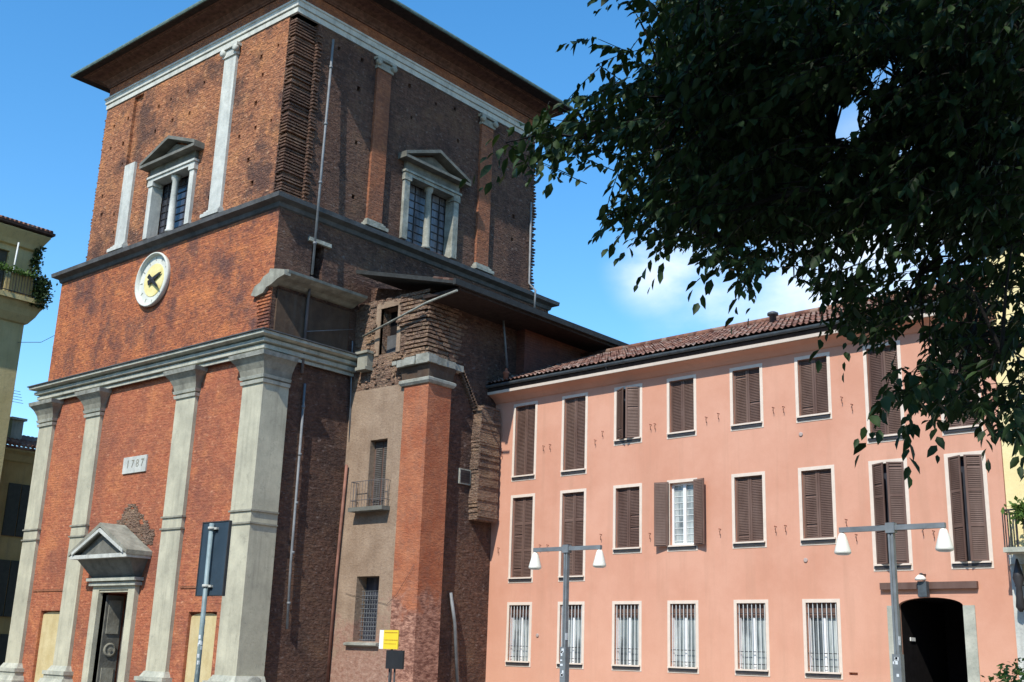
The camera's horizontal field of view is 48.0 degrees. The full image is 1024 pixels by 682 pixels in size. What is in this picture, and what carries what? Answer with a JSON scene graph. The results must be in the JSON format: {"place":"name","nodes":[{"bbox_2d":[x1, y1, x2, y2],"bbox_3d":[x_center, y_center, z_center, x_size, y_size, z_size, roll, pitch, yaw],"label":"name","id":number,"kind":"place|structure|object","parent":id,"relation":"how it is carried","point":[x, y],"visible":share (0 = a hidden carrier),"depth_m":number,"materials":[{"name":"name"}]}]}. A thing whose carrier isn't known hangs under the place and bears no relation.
{"place":"outdoors","nodes":[
{"label":"outdoors","id":0,"kind":"place"},
{"bbox_2d":[0,390,37,665],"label":"ochre house","id":1,"kind":"structure","parent":0,"point":[16,473],"depth_m":48.64,"materials":[{"name":"paint"}]},
{"bbox_2d":[0,0,985,448],"label":"sky","id":2,"kind":"structure","parent":0,"point":[52,122],"materials":[{"name":"blue"}]},
{"bbox_2d":[529,545,605,681],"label":"street lamp","id":3,"kind":"object","parent":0,"point":[566,550],"visible":1,"depth_m":25.91,"materials":[{"name":"grey metal"}]},
{"bbox_2d":[485,275,1018,681],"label":"pink house","id":4,"kind":"structure","parent":0,"point":[711,491],"depth_m":29.65,"materials":[{"name":"paint"}]},
{"bbox_2d":[505,602,531,666],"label":"window","id":5,"kind":"structure","parent":4,"relation":"in","point":[520,634],"depth_m":33.93,"materials":[{"name":"metal"}]},
{"bbox_2d":[507,493,534,582],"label":"window","id":6,"kind":"structure","parent":4,"relation":"in","point":[524,508],"depth_m":34.64,"materials":[{"name":"wood"}]},
{"bbox_2d":[511,401,537,481],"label":"window","id":7,"kind":"structure","parent":4,"relation":"in","point":[526,442],"depth_m":35.42,"materials":[{"name":"wood"}]},
{"bbox_2d":[556,601,584,668],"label":"window","id":8,"kind":"structure","parent":4,"relation":"in","point":[576,619],"depth_m":32.53,"materials":[{"name":"metal"}]},
{"bbox_2d":[558,488,586,581],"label":"window","id":9,"kind":"structure","parent":4,"relation":"in","point":[574,525],"depth_m":33.32,"materials":[{"name":"wood"}]},
{"bbox_2d":[560,392,587,476],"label":"window","id":10,"kind":"structure","parent":4,"relation":"in","point":[576,429],"depth_m":34.08,"materials":[{"name":"wood"}]},
{"bbox_2d":[611,601,641,671],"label":"window","id":11,"kind":"structure","parent":4,"relation":"in","point":[628,648],"depth_m":31.26,"materials":[{"name":"metal"}]},
{"bbox_2d":[612,483,641,553],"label":"window","id":12,"kind":"structure","parent":4,"relation":"in","point":[629,500],"depth_m":32.06,"materials":[{"name":"wood"}]},
{"bbox_2d":[613,383,641,445],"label":"window","id":13,"kind":"structure","parent":4,"relation":"in","point":[628,403],"depth_m":32.68,"materials":[{"name":"wood"}]},
{"bbox_2d":[654,478,704,551],"bbox_3d":[4.564,4.656,30.775,1.625,1.920,0.396,-12,-21,42],"label":"window","id":14,"kind":"structure","parent":4,"relation":"in","point":[688,504],"depth_m":30.92,"materials":[{"name":"wood"}]},
{"bbox_2d":[666,374,696,438],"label":"window","id":15,"kind":"structure","parent":4,"relation":"in","point":[683,392],"depth_m":31.61,"materials":[{"name":"wood"}]},
{"bbox_2d":[667,600,698,673],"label":"window","id":16,"kind":"structure","parent":4,"relation":"in","point":[685,613],"depth_m":30.03,"materials":[{"name":"metal"}]},
{"bbox_2d":[729,363,763,430],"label":"window","id":17,"kind":"structure","parent":4,"relation":"in","point":[748,384],"depth_m":30.25,"materials":[{"name":"wood"}]},
{"bbox_2d":[731,471,766,548],"bbox_3d":[6.108,4.341,29.447,1.000,1.920,0.270,-12,-21,42],"label":"window","id":18,"kind":"structure","parent":4,"relation":"in","point":[750,490],"depth_m":29.46,"materials":[{"name":"wood"}]},
{"bbox_2d":[734,599,769,676],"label":"window","id":19,"kind":"structure","parent":4,"relation":"in","point":[754,644],"depth_m":28.64,"materials":[{"name":"metal"}]},
{"bbox_2d":[794,352,831,422],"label":"window","id":20,"kind":"structure","parent":4,"relation":"in","point":[815,388],"depth_m":28.95,"materials":[{"name":"wood"}]},
{"bbox_2d":[798,465,836,545],"bbox_3d":[7.518,4.033,28.158,0.990,1.920,0.270,-12,-21,42],"label":"window","id":21,"kind":"structure","parent":4,"relation":"in","point":[820,519],"depth_m":28.17,"materials":[{"name":"wood"}]},
{"bbox_2d":[802,599,842,679],"bbox_3d":[7.413,7.077,27.316,0.990,1.840,0.270,-12,-21,42],"label":"window","id":22,"kind":"structure","parent":4,"relation":"in","point":[824,619],"depth_m":27.36,"materials":[{"name":"glass"}]},
{"bbox_2d":[863,340,904,443],"bbox_3d":[8.963,1.236,27.608,0.960,2.430,0.270,-12,-21,42],"label":"window","id":23,"kind":"structure","parent":4,"relation":"in","point":[878,367],"depth_m":27.71,"materials":[{"name":"wood"}]},
{"bbox_2d":[868,458,913,571],"bbox_3d":[8.834,4.049,26.795,0.960,2.590,0.403,-11,-20,39],"label":"window","id":24,"kind":"structure","parent":4,"relation":"in","point":[889,491],"depth_m":26.75,"materials":[{"name":"wood"}]},
{"bbox_2d":[937,347,983,435],"bbox_3d":[10.297,0.945,26.389,0.940,2.430,0.270,-12,-21,42],"label":"window","id":25,"kind":"structure","parent":4,"relation":"in","point":[956,428],"depth_m":26.11,"materials":[{"name":"stone"}]},
{"bbox_2d":[944,450,993,568],"bbox_3d":[10.169,3.758,25.578,0.940,2.590,0.398,-11,-20,39],"label":"window","id":26,"kind":"structure","parent":4,"relation":"in","point":[968,508],"depth_m":25.50,"materials":[{"name":"wood"}]},
{"bbox_2d":[834,522,953,681],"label":"street lamp","id":27,"kind":"object","parent":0,"point":[943,544],"visible":1,"depth_m":20.11,"materials":[{"name":"grey metal"}]},
{"bbox_2d":[989,251,1023,681],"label":"yellow house","id":28,"kind":"structure","parent":0,"point":[1014,485],"depth_m":24.65,"materials":[{"name":"paint"}]},
{"bbox_2d":[1000,496,1023,528],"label":"balcony bush","id":29,"kind":"object","parent":28,"relation":"on","point":[1018,512],"visible":1,"depth_m":23.99,"materials":[{"name":"green plant"}]},
{"label":"ground","id":30,"kind":"structure","parent":0,"visible":0},
{"bbox_2d":[0,215,55,478],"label":"balcony house","id":31,"kind":"structure","parent":30,"relation":"on","point":[20,242],"depth_m":48.87,"materials":[{"name":"yellow paint"}]},
{"bbox_2d":[0,249,6,289],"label":"window","id":32,"kind":"structure","parent":31,"relation":"in","point":[3,253],"depth_m":49.11,"materials":[{"name":"black glass"}]},
{"bbox_2d":[0,261,38,278],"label":"balcony plants","id":33,"kind":"object","parent":31,"relation":"on","point":[20,270],"visible":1,"depth_m":48.56,"materials":[{"name":"green plant"}]},
{"bbox_2d":[26,246,57,309],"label":"climbing plant","id":34,"kind":"object","parent":31,"relation":"attached to","point":[42,282],"visible":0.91,"depth_m":49.49,"materials":[{"name":"green plant"}]},
{"bbox_2d":[194,520,231,681],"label":"road sign","id":35,"kind":"object","parent":30,"relation":"on","point":[213,558],"visible":1,"depth_m":15.71,"materials":[{"name":"grey metal"}]},
{"bbox_2d":[0,0,572,681],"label":"church","id":36,"kind":"structure","parent":30,"relation":"on","point":[274,176],"depth_m":37.80,"materials":[{"name":"brick"}]},
{"bbox_2d":[18,335,54,342],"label":"overhead wire","id":37,"kind":"object","parent":36,"relation":"attached to","point":[33,342],"visible":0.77,"depth_m":46.99,"materials":[{"name":"grey metal"}]},
{"bbox_2d":[96,595,123,681],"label":"door leaf","id":38,"kind":"structure","parent":36,"relation":"in","point":[106,669],"depth_m":36.83,"materials":[{"name":"grey wood"}]},
{"bbox_2d":[116,595,126,681],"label":"door","id":39,"kind":"structure","parent":36,"relation":"in","point":[126,595],"depth_m":37.14,"materials":[{"name":"grey wood"}]},
{"bbox_2d":[139,135,204,239],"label":"window","id":40,"kind":"structure","parent":36,"relation":"in","point":[170,161],"depth_m":40.06,"materials":[{"name":"white stone"}]},
{"bbox_2d":[398,150,470,259],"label":"window","id":41,"kind":"structure","parent":36,"relation":"in","point":[422,212],"depth_m":40.78,"materials":[{"name":"stone"}]},
{"bbox_2d":[379,630,398,681],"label":"notice sign","id":42,"kind":"object","parent":30,"relation":"on","point":[388,639],"visible":1,"depth_m":20.97,"materials":[{"name":"metal"}]},
{"bbox_2d":[385,650,404,681],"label":"sign back","id":43,"kind":"object","parent":30,"relation":"on","point":[394,659],"visible":1,"depth_m":20.44,"materials":[{"name":"metal"}]},
{"bbox_2d":[326,270,628,681],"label":"side chapel","id":44,"kind":"structure","parent":30,"relation":"on","point":[418,513],"depth_m":34.65,"materials":[{"name":"beige paint"}]},
{"bbox_2d":[343,577,378,646],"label":"window","id":45,"kind":"structure","parent":44,"relation":"in","point":[372,586],"depth_m":34.07,"materials":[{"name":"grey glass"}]},
{"bbox_2d":[372,440,387,505],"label":"window","id":46,"kind":"structure","parent":44,"relation":"in","point":[381,446],"depth_m":35.01,"materials":[{"name":"paint"}]},
{"bbox_2d":[374,298,402,356],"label":"window","id":47,"kind":"structure","parent":44,"relation":"in","point":[394,340],"depth_m":36.15,"materials":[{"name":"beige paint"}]},
{"bbox_2d":[459,0,1023,488],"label":"broadleaf tree","id":48,"kind":"object","parent":30,"relation":"on","point":[737,102],"visible":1,"depth_m":6.13,"materials":[{"name":"green plant"}]},
{"bbox_2d":[981,658,1023,681],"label":"shrub","id":49,"kind":"object","parent":30,"relation":"on","point":[1005,676],"visible":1,"depth_m":13.07,"materials":[{"name":"green plant"}]}
]}

